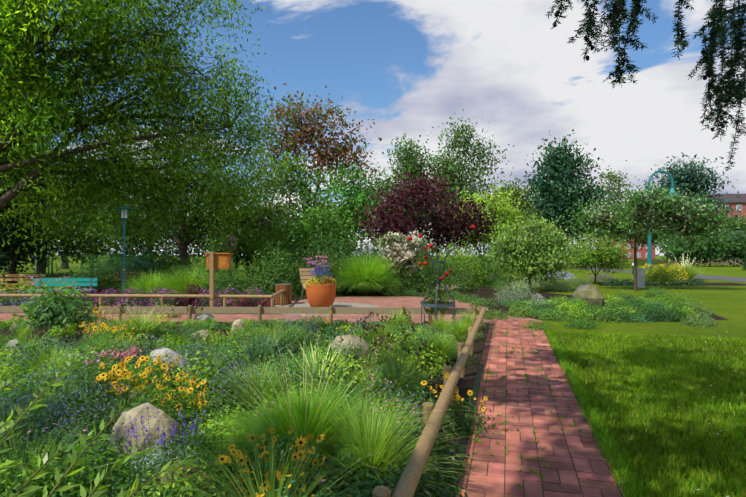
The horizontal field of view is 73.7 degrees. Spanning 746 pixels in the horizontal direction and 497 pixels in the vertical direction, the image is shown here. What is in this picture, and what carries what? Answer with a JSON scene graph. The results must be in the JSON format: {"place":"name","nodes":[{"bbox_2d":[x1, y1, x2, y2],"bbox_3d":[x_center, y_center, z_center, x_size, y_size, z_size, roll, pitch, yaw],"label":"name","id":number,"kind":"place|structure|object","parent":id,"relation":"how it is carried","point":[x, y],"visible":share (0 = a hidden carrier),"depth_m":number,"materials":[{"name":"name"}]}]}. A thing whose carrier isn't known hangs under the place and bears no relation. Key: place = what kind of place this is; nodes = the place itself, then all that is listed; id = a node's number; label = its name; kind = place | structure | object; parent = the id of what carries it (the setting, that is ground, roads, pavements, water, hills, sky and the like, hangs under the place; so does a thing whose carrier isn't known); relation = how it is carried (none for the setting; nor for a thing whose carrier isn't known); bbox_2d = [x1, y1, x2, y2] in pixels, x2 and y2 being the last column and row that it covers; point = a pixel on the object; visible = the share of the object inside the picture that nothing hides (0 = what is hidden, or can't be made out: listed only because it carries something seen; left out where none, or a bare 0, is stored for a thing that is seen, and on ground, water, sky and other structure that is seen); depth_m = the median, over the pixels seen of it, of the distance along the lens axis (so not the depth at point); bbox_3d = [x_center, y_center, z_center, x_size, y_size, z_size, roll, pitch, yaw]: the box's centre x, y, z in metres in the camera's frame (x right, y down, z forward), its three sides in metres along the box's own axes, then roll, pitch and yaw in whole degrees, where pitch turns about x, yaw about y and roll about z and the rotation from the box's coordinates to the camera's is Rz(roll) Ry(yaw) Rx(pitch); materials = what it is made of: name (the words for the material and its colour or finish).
{"place":"outdoors","nodes":[
{"label":"outdoors","id":0,"kind":"place"},
{"bbox_2d":[0,313,536,322],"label":"path paving","id":1,"kind":"structure","parent":0,"point":[220,317],"depth_m":12.68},
{"bbox_2d":[0,256,745,496],"bbox_3d":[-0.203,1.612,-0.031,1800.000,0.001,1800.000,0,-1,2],"label":"lawn","id":2,"kind":"structure","parent":0,"point":[728,302],"depth_m":19.66,"materials":[{"name":"green plant"}]},
{"bbox_2d":[0,0,65,290],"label":"tree","id":3,"kind":"object","parent":2,"relation":"on","point":[8,251],"visible":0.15,"depth_m":20.31,"materials":[{"name":"green plant"}]},
{"bbox_2d":[1,176,74,268],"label":"tree","id":4,"kind":"object","parent":2,"relation":"on","point":[46,230],"visible":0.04,"depth_m":35.32,"materials":[{"name":"green plant"}]},
{"bbox_2d":[0,165,117,273],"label":"tree","id":5,"kind":"object","parent":2,"relation":"on","point":[40,268],"visible":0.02,"depth_m":40.52,"materials":[{"name":"green plant"}]},
{"bbox_2d":[37,146,141,268],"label":"tree","id":6,"kind":"object","parent":2,"relation":"on","point":[62,266],"visible":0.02,"depth_m":55.82,"materials":[{"name":"green plant"}]},
{"bbox_2d":[0,254,192,276],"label":"fence","id":7,"kind":"object","parent":2,"relation":"on","point":[80,255],"visible":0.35,"depth_m":36.73,"materials":[{"name":"metal"}]},
{"bbox_2d":[27,176,178,273],"bbox_3d":[-21.750,-2.448,38.572,12.969,9.236,9.909,0,-1,2],"label":"tree","id":8,"kind":"object","parent":2,"relation":"on","point":[88,245],"visible":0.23,"depth_m":37.99,"materials":[{"name":"green plant"}]},
{"bbox_2d":[105,257,157,271],"bbox_3d":[-19.864,1.391,40.650,4.300,1.442,1.760,0,-1,2],"label":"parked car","id":9,"kind":"object","parent":2,"relation":"on","point":[130,261],"visible":0.02,"depth_m":39.81,"materials":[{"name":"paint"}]},
{"bbox_2d":[67,170,216,270],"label":"tree","id":10,"kind":"object","parent":2,"relation":"on","point":[193,244],"visible":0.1,"depth_m":44.57,"materials":[{"name":"green plant"}]},
{"bbox_2d":[0,0,295,276],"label":"tree","id":11,"kind":"object","parent":2,"relation":"on","point":[59,117],"depth_m":18.66,"materials":[{"name":"green plant"}]},
{"bbox_2d":[72,80,306,270],"bbox_3d":[-9.408,-3.827,26.587,12.509,12.018,7.986,0,-1,2],"label":"forked tree","id":12,"kind":"object","parent":2,"relation":"on","point":[179,239],"visible":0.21,"depth_m":26.14,"materials":[{"name":"green plant"}]},
{"bbox_2d":[143,169,277,270],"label":"tree","id":13,"kind":"object","parent":2,"relation":"on","point":[193,259],"visible":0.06,"depth_m":47.42,"materials":[{"name":"green plant"}]},
{"bbox_2d":[204,251,232,313],"bbox_3d":[-4.260,0.933,13.700,0.700,1.700,0.420,0,-1,2],"label":"info box post","id":14,"kind":"object","parent":2,"relation":"on","point":[214,260],"visible":0.96,"depth_m":13.59,"materials":[{"name":"brown wood"}]},
{"bbox_2d":[226,234,237,286],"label":"insect hotel","id":15,"kind":"structure","parent":2,"relation":"on","point":[231,246],"depth_m":25.15,"materials":[{"name":"brown wood"}]},
{"bbox_2d":[194,195,289,280],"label":"tree","id":16,"kind":"object","parent":2,"relation":"on","point":[238,253],"visible":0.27,"depth_m":29.60,"materials":[{"name":"green plant"}]},
{"bbox_2d":[0,322,489,496],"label":"bed soil","id":17,"kind":"structure","parent":2,"relation":"on","point":[465,384],"depth_m":7.35,"materials":[{"name":"brown soil"}]},
{"bbox_2d":[10,276,99,341],"bbox_3d":[-5.812,1.118,9.172,1.438,1.218,1.423,0,-1,2],"label":"shrub","id":18,"kind":"object","parent":17,"relation":"on","point":[61,311],"visible":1,"depth_m":8.97,"materials":[{"name":"green plant"}]},
{"bbox_2d":[0,355,199,496],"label":"leafy branches","id":19,"kind":"object","parent":17,"relation":"on","point":[74,459],"visible":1,"depth_m":2.39,"materials":[{"name":"green plant"}]},
{"bbox_2d":[85,346,149,389],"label":"pink flowers","id":20,"kind":"object","parent":17,"relation":"on","point":[122,353],"visible":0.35,"depth_m":6.11,"materials":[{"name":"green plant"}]},
{"bbox_2d":[87,295,184,340],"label":"pennisetum grass","id":21,"kind":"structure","parent":17,"relation":"on","point":[151,326],"depth_m":9.07,"materials":[{"name":"green plant"}]},
{"bbox_2d":[108,402,179,468],"bbox_3d":[-1.751,1.486,3.845,0.506,0.587,0.366,0,-1,2],"label":"sand rock","id":22,"kind":"object","parent":17,"relation":"on","point":[161,419],"visible":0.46,"depth_m":3.73,"materials":[{"name":"stone"}]},
{"bbox_2d":[95,355,209,424],"bbox_3d":[-2.291,1.438,5.070,0.907,0.530,1.536,1,-1,-37],"label":"rudbeckia","id":23,"kind":"object","parent":17,"relation":"on","point":[121,376],"visible":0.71,"depth_m":5.06,"materials":[{"name":"yellow plant"}]},
{"bbox_2d":[113,403,205,495],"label":"flowers","id":24,"kind":"object","parent":17,"relation":"on","point":[161,440],"visible":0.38,"depth_m":3.46,"materials":[{"name":"purple plant"}]},
{"bbox_2d":[147,348,194,379],"bbox_3d":[-2.612,1.573,6.467,0.632,0.563,0.380,0,-1,2],"label":"grey rock","id":25,"kind":"object","parent":17,"relation":"on","point":[157,352],"visible":0.31,"depth_m":6.35,"materials":[{"name":"stone"}]},
{"bbox_2d":[2,434,346,496],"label":"ground cover","id":26,"kind":"object","parent":17,"relation":"on","point":[129,484],"visible":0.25,"depth_m":3.18,"materials":[{"name":"green plant"}]},
{"bbox_2d":[155,463,218,496],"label":"mossy rock","id":27,"kind":"object","parent":17,"relation":"on","point":[165,477],"visible":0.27,"depth_m":3.03,"materials":[{"name":"stone"}]},
{"bbox_2d":[0,312,377,454],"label":"plants","id":28,"kind":"object","parent":17,"relation":"on","point":[82,403],"visible":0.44,"depth_m":4.91,"materials":[{"name":"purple plant"}]},
{"bbox_2d":[191,330,208,343],"bbox_3d":[-3.156,1.662,9.077,0.337,0.334,0.224,0,-1,2],"label":"rock","id":29,"kind":"object","parent":17,"relation":"on","point":[200,333],"visible":0.19,"depth_m":9.01,"materials":[{"name":"stone"}]},
{"bbox_2d":[74,306,333,344],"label":"flowers","id":30,"kind":"object","parent":17,"relation":"on","point":[94,319],"visible":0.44,"depth_m":9.75,"materials":[{"name":"yellow plant"}]},
{"bbox_2d":[194,313,215,323],"bbox_3d":[-3.899,1.656,11.528,0.518,0.324,0.318,0,-1,2],"label":"rock","id":31,"kind":"object","parent":17,"relation":"on","point":[204,316],"visible":0.46,"depth_m":11.42,"materials":[{"name":"stone"}]},
{"bbox_2d":[0,312,472,496],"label":"ground cover plants","id":32,"kind":"object","parent":17,"relation":"on","point":[370,383],"visible":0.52,"depth_m":5.06,"materials":[{"name":"green plant"}]},
{"bbox_2d":[231,319,243,333],"bbox_3d":[-2.740,1.645,10.089,0.249,0.406,0.209,0,-1,-19],"label":"standing rock","id":33,"kind":"object","parent":17,"relation":"on","point":[237,323],"visible":0.62,"depth_m":10.03,"materials":[{"name":"stone"}]},
{"bbox_2d":[0,304,478,324],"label":"rail board","id":34,"kind":"object","parent":17,"relation":"on","point":[259,310],"visible":0.71,"depth_m":11.35,"materials":[{"name":"brown wood"}]},
{"bbox_2d":[101,304,397,394],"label":"plants","id":35,"kind":"object","parent":17,"relation":"on","point":[209,339],"visible":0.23,"depth_m":8.03,"materials":[{"name":"green plant"}]},
{"bbox_2d":[219,332,295,364],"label":"ornamental grass","id":36,"kind":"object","parent":17,"relation":"on","point":[251,354],"depth_m":7.33,"materials":[{"name":"green plant"}]},
{"bbox_2d":[216,424,325,496],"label":"rudbeckia","id":37,"kind":"object","parent":17,"relation":"on","point":[295,457],"visible":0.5,"depth_m":3.10,"materials":[{"name":"green plant"}]},
{"bbox_2d":[88,335,466,495],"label":"fountain grass","id":38,"kind":"object","parent":17,"relation":"on","point":[296,416],"depth_m":3.63,"materials":[{"name":"green plant"}]},
{"bbox_2d":[169,295,427,382],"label":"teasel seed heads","id":39,"kind":"object","parent":17,"relation":"on","point":[370,329],"visible":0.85,"depth_m":6.66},
{"bbox_2d":[273,340,366,387],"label":"ornamental grass","id":40,"kind":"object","parent":17,"relation":"on","point":[317,363],"depth_m":6.04,"materials":[{"name":"green plant"}]},
{"bbox_2d":[330,334,368,362],"bbox_3d":[-0.347,1.536,7.441,0.585,0.481,0.454,0,-1,2],"label":"sand rock","id":41,"kind":"object","parent":17,"relation":"on","point":[351,338],"visible":0.27,"depth_m":7.33,"materials":[{"name":"stone"}]},
{"bbox_2d":[249,318,489,496],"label":"grasses along rail","id":42,"kind":"object","parent":17,"relation":"on","point":[460,333],"visible":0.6,"depth_m":3.51,"materials":[{"name":"green plant"}]},
{"bbox_2d":[280,420,469,496],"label":"plants","id":43,"kind":"object","parent":17,"relation":"on","point":[424,484],"visible":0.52,"depth_m":3.10,"materials":[{"name":"green plant"}]},
{"bbox_2d":[376,307,489,332],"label":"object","id":44,"kind":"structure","parent":17,"relation":"on","point":[468,319],"depth_m":10.63,"materials":[{"name":"green plant"}]},
{"bbox_2d":[401,225,474,324],"bbox_3d":[1.437,0.618,11.224,1.679,2.277,1.050,0,-1,2],"label":"climbing rose","id":45,"kind":"object","parent":17,"relation":"on","point":[433,288],"visible":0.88,"depth_m":11.09,"materials":[{"name":"green plant"}]},
{"bbox_2d":[419,243,456,326],"bbox_3d":[1.469,0.820,11.181,0.892,1.865,0.910,0,-1,2],"label":"rose obelisk","id":46,"kind":"object","parent":17,"relation":"on","point":[436,305],"visible":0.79,"depth_m":11.04,"materials":[{"name":"metal"}]},
{"bbox_2d":[416,371,495,438],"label":"yellow flowers","id":47,"kind":"object","parent":17,"relation":"on","point":[463,412],"visible":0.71,"depth_m":4.49,"materials":[{"name":"yellow plant"}]},
{"bbox_2d":[0,287,492,314],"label":"brick path","id":48,"kind":"structure","parent":2,"relation":"on","point":[298,297],"depth_m":19.61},
{"bbox_2d":[0,274,45,291],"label":"park bench","id":49,"kind":"object","parent":48,"relation":"on","point":[3,279],"visible":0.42,"depth_m":20.04,"materials":[{"name":"brown wood"}]},
{"bbox_2d":[25,278,97,299],"bbox_3d":[-10.248,1.397,16.406,2.000,0.840,0.510,0,-1,-6],"label":"bench","id":50,"kind":"object","parent":48,"relation":"on","point":[90,282],"visible":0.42,"depth_m":16.62,"materials":[{"name":"paint"}]},
{"bbox_2d":[0,272,164,302],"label":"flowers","id":51,"kind":"object","parent":48,"relation":"on","point":[101,280],"visible":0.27,"depth_m":21.57,"materials":[{"name":"orange plant"}]},
{"bbox_2d":[113,206,135,293],"bbox_3d":[-9.667,0.104,19.314,0.820,3.500,0.820,0,-1,2],"label":"lamp post","id":52,"kind":"object","parent":48,"relation":"on","point":[124,213],"visible":0.96,"depth_m":19.27,"materials":[{"name":"metal"}]},
{"bbox_2d":[110,271,152,289],"bbox_3d":[-11.063,1.476,22.735,1.800,0.840,0.510,0,-1,7],"label":"park bench","id":53,"kind":"object","parent":48,"relation":"on","point":[119,275],"visible":0.33,"depth_m":22.97,"materials":[{"name":"wood"}]},
{"bbox_2d":[0,287,269,306],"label":"purple flowers","id":54,"kind":"object","parent":48,"relation":"on","point":[135,303],"visible":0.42,"depth_m":14.48,"materials":[{"name":"purple plant"}]},
{"bbox_2d":[0,289,284,306],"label":"rail logs","id":55,"kind":"object","parent":48,"relation":"on","point":[224,297],"visible":0.77,"depth_m":13.70,"materials":[{"name":"brown wood"}]},
{"bbox_2d":[110,264,235,301],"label":"ornamental grass","id":56,"kind":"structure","parent":48,"relation":"on","point":[148,284],"depth_m":16.55,"materials":[{"name":"green plant"}]},
{"bbox_2d":[171,274,207,306],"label":"flowers","id":57,"kind":"object","parent":48,"relation":"on","point":[188,301],"visible":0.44,"depth_m":14.20,"materials":[{"name":"purple plant"}]},
{"bbox_2d":[214,298,270,306],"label":"purple flowers","id":58,"kind":"object","parent":48,"relation":"on","point":[245,304],"visible":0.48,"depth_m":14.68,"materials":[{"name":"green plant"}]},
{"bbox_2d":[328,248,416,294],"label":"ornamental grass","id":59,"kind":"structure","parent":48,"relation":"on","point":[365,277],"depth_m":19.41,"materials":[{"name":"green plant"}]},
{"bbox_2d":[369,231,431,292],"bbox_3d":[1.161,0.555,21.084,2.702,2.685,2.180,0,-1,2],"label":"smoke bush","id":60,"kind":"object","parent":48,"relation":"on","point":[397,245],"visible":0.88,"depth_m":20.76,"materials":[{"name":"white plant"}]},
{"bbox_2d":[304,255,497,307],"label":"plants","id":61,"kind":"object","parent":48,"relation":"on","point":[464,298],"visible":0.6,"depth_m":18.47,"materials":[{"name":"green plant"}]},
{"bbox_2d":[65,224,511,303],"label":"shrubs","id":62,"kind":"object","parent":2,"relation":"on","point":[286,272],"visible":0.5,"depth_m":22.08,"materials":[{"name":"green plant"}]},
{"bbox_2d":[233,143,354,256],"bbox_3d":[-5.458,-2.277,32.303,8.534,8.721,6.769,0,-1,2],"label":"tree","id":63,"kind":"object","parent":2,"relation":"on","point":[291,187],"visible":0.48,"depth_m":31.80,"materials":[{"name":"green plant"}]},
{"bbox_2d":[242,83,383,266],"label":"copper beech tree","id":64,"kind":"object","parent":2,"relation":"on","point":[300,136],"visible":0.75,"depth_m":45.27,"materials":[{"name":"brown plant"}]},
{"bbox_2d":[259,195,377,270],"bbox_3d":[-2.604,-0.463,27.131,7.192,4.972,4.673,0,-1,2],"label":"tree","id":65,"kind":"object","parent":2,"relation":"on","point":[320,220],"visible":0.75,"depth_m":26.57,"materials":[{"name":"green plant"}]},
{"bbox_2d":[305,159,404,272],"bbox_3d":[-1.669,-2.232,36.316,7.956,8.712,7.774,0,-1,2],"label":"tree","id":66,"kind":"object","parent":2,"relation":"on","point":[346,193],"visible":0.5,"depth_m":35.55,"materials":[{"name":"green plant"}]},
{"bbox_2d":[329,168,416,252],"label":"tree","id":67,"kind":"object","parent":2,"relation":"on","point":[382,183],"visible":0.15,"depth_m":60.89,"materials":[{"name":"green plant"}]},
{"bbox_2d":[382,130,444,225],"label":"birch tree","id":68,"kind":"object","parent":2,"relation":"on","point":[414,162],"visible":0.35,"depth_m":78.94,"materials":[{"name":"green plant"}]},
{"bbox_2d":[372,306,485,496],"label":"wooden rail","id":69,"kind":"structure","parent":2,"relation":"on","point":[412,471],"depth_m":3.60,"materials":[{"name":"brown wood"}]},
{"bbox_2d":[352,163,509,258],"bbox_3d":[3.137,-1.340,27.976,9.037,6.720,7.026,0,-1,-21],"label":"tree","id":70,"kind":"object","parent":2,"relation":"on","point":[446,230],"visible":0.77,"depth_m":27.16,"materials":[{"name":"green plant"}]},
{"bbox_2d":[401,174,474,260],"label":"tree","id":71,"kind":"object","parent":2,"relation":"on","point":[452,191],"visible":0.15,"depth_m":63.92,"materials":[{"name":"green plant"}]},
{"bbox_2d":[423,143,483,254],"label":"birch tree","id":72,"kind":"object","parent":2,"relation":"on","point":[440,160],"visible":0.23,"depth_m":83.43,"materials":[{"name":"green plant"}]},
{"bbox_2d":[430,108,513,257],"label":"birch tree","id":73,"kind":"object","parent":2,"relation":"on","point":[464,142],"visible":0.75,"depth_m":83.23,"materials":[{"name":"green plant"}]},
{"bbox_2d":[442,180,538,280],"bbox_3d":[6.744,-1.094,30.530,5.923,6.286,6.197,0,-1,-35],"label":"yellow green tree","id":74,"kind":"object","parent":2,"relation":"on","point":[504,209],"visible":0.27,"depth_m":30.06,"materials":[{"name":"green plant"}]},
{"bbox_2d":[477,175,549,245],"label":"tree","id":75,"kind":"object","parent":2,"relation":"on","point":[516,193],"visible":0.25,"depth_m":53.82,"materials":[{"name":"green plant"}]},
{"bbox_2d":[448,319,632,496],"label":"path bricks","id":76,"kind":"object","parent":2,"relation":"on","point":[592,484],"visible":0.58,"depth_m":4.40,"materials":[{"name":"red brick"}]},
{"bbox_2d":[513,129,626,267],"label":"yew tree","id":77,"kind":"object","parent":2,"relation":"on","point":[559,202],"visible":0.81,"depth_m":57.90,"materials":[{"name":"green plant"}]},
{"bbox_2d":[457,286,728,321],"bbox_3d":[6.527,1.844,18.854,6.200,0.001,13.800,0,-1,2],"label":"garden bed","id":78,"kind":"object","parent":2,"relation":"on","point":[486,292],"visible":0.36,"depth_m":19.14,"materials":[{"name":"brown soil"}]},
{"bbox_2d":[468,212,589,291],"bbox_3d":[6.897,0.139,21.692,4.342,3.531,3.818,0,-1,-21],"label":"tree","id":79,"kind":"object","parent":78,"relation":"on","point":[540,257],"visible":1,"depth_m":21.29,"materials":[{"name":"green plant"}]},
{"bbox_2d":[571,284,604,305],"bbox_3d":[6.474,1.531,14.946,0.897,0.923,0.667,0,-1,2],"label":"boulder","id":80,"kind":"object","parent":78,"relation":"on","point":[588,293],"visible":0.65,"depth_m":14.72,"materials":[{"name":"stone"}]},
{"bbox_2d":[559,226,633,283],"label":"tree","id":81,"kind":"object","parent":2,"relation":"on","point":[603,255],"visible":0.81,"depth_m":27.08,"materials":[{"name":"green plant"}]},
{"bbox_2d":[483,270,719,329],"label":"ground cover plants","id":82,"kind":"object","parent":2,"relation":"on","point":[628,307],"visible":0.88,"depth_m":13.52,"materials":[{"name":"green plant"}]},
{"bbox_2d":[468,321,745,496],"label":"lawn grass","id":83,"kind":"structure","parent":2,"relation":"on","point":[655,477],"depth_m":5.18,"materials":[{"name":"green plant"}]},
{"bbox_2d":[574,160,661,246],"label":"tree","id":84,"kind":"object","parent":2,"relation":"on","point":[613,181],"visible":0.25,"depth_m":73.07,"materials":[{"name":"green plant"}]},
{"bbox_2d":[597,233,654,258],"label":"building brick flats","id":85,"kind":"structure","parent":2,"relation":"on","point":[642,253],"depth_m":172.00,"materials":[{"name":"red brick"}]},
{"bbox_2d":[637,268,645,287],"bbox_3d":[12.903,1.440,24.051,0.400,0.945,0.300,0,-1,2],"label":"service cabinet","id":86,"kind":"object","parent":2,"relation":"on","point":[640,277],"visible":0.71,"depth_m":23.93,"materials":[{"name":"metal"}]},
{"bbox_2d":[612,204,670,248],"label":"tree","id":87,"kind":"object","parent":2,"relation":"on","point":[632,238],"visible":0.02,"depth_m":116.78,"materials":[{"name":"green plant"}]},
{"bbox_2d":[583,254,704,285],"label":"bed plants","id":88,"kind":"object","parent":2,"relation":"on","point":[682,275],"visible":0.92,"depth_m":25.82,"materials":[{"name":"green plant"}]},
{"bbox_2d":[547,0,745,170],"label":"tree branches","id":89,"kind":"object","parent":2,"relation":"on","point":[728,91],"visible":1,"depth_m":4.01,"materials":[{"name":"green plant"}]},
{"bbox_2d":[557,176,745,290],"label":"apple tree","id":90,"kind":"object","parent":2,"relation":"on","point":[689,224],"visible":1,"depth_m":22.04,"materials":[{"name":"green plant"}]},
{"bbox_2d":[627,220,676,261],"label":"tree","id":91,"kind":"object","parent":2,"relation":"on","point":[645,240],"visible":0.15,"depth_m":105.67,"materials":[{"name":"green plant"}]},
{"bbox_2d":[647,170,689,276],"bbox_3d":[17.571,-1.325,29.542,2.121,6.613,1.726,-1,-1,35],"label":"lamp post","id":92,"kind":"object","parent":2,"relation":"on","point":[649,258],"visible":0.56,"depth_m":29.41,"materials":[{"name":"metal"}]},
{"bbox_2d":[597,283,745,285],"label":"path","id":93,"kind":"structure","parent":2,"relation":"on","point":[719,284],"depth_m":26.86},
{"bbox_2d":[637,259,742,264],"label":"hedge","id":94,"kind":"object","parent":2,"relation":"on","point":[656,260],"visible":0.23,"depth_m":76.49,"materials":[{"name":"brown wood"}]},
{"bbox_2d":[652,214,728,262],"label":"tree","id":95,"kind":"object","parent":2,"relation":"on","point":[663,246],"visible":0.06,"depth_m":86.71,"materials":[{"name":"green plant"}]},
{"bbox_2d":[636,152,745,262],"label":"cedar tree","id":96,"kind":"object","parent":2,"relation":"on","point":[683,177],"visible":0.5,"depth_m":90.59,"materials":[{"name":"green plant"}]},
{"bbox_2d":[654,219,745,265],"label":"tree","id":97,"kind":"object","parent":2,"relation":"on","point":[731,245],"visible":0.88,"depth_m":67.21,"materials":[{"name":"green plant"}]},
{"bbox_2d":[702,194,745,221],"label":"building brick flats","id":98,"kind":"structure","parent":2,"relation":"on","point":[734,199],"depth_m":146.77,"materials":[{"name":"red brick"}]},
{"bbox_2d":[720,211,745,230],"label":"tree","id":99,"kind":"object","parent":2,"relation":"on","point":[737,225],"visible":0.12,"depth_m":88.58,"materials":[{"name":"green plant"}]},
{"bbox_2d":[274,296,487,321],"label":"plaza paving","id":100,"kind":"structure","parent":0,"point":[377,301],"depth_m":15.95,"materials":[{"name":"beige stone"}]},
{"bbox_2d":[275,284,291,304],"bbox_3d":[-2.890,1.481,16.070,0.526,0.665,0.526,0,-1,2],"label":"litter bin","id":101,"kind":"object","parent":100,"relation":"on","point":[287,295],"visible":0.85,"depth_m":15.86,"materials":[{"name":"brown wood"}]},
{"bbox_2d":[299,268,315,298],"bbox_3d":[-2.125,1.265,17.563,0.580,1.108,1.461,0,-1,-26],"label":"wooden chair","id":102,"kind":"object","parent":100,"relation":"on","point":[305,275],"visible":0.38,"depth_m":18.03,"materials":[{"name":"brown wood"}]},
{"bbox_2d":[306,284,335,306],"bbox_3d":[-1.558,1.419,14.925,0.890,0.720,0.890,0,-1,2],"label":"planter pot","id":103,"kind":"object","parent":100,"relation":"on","point":[321,295],"visible":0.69,"depth_m":14.57,"materials":[{"name":"ceramic"}]},
{"bbox_2d":[305,264,335,286],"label":"pot flowers","id":104,"kind":"object","parent":103,"relation":"in","point":[324,281],"visible":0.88,"depth_m":14.85,"materials":[{"name":"yellow plant"}]},
{"bbox_2d":[23,0,745,255],"label":"sky","id":105,"kind":"structure","parent":0,"point":[410,66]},
{"bbox_2d":[567,267,745,281],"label":"road asphalt","id":106,"kind":"structure","parent":0,"point":[738,279],"depth_m":35.02,"materials":[{"name":"grey asphalt"}]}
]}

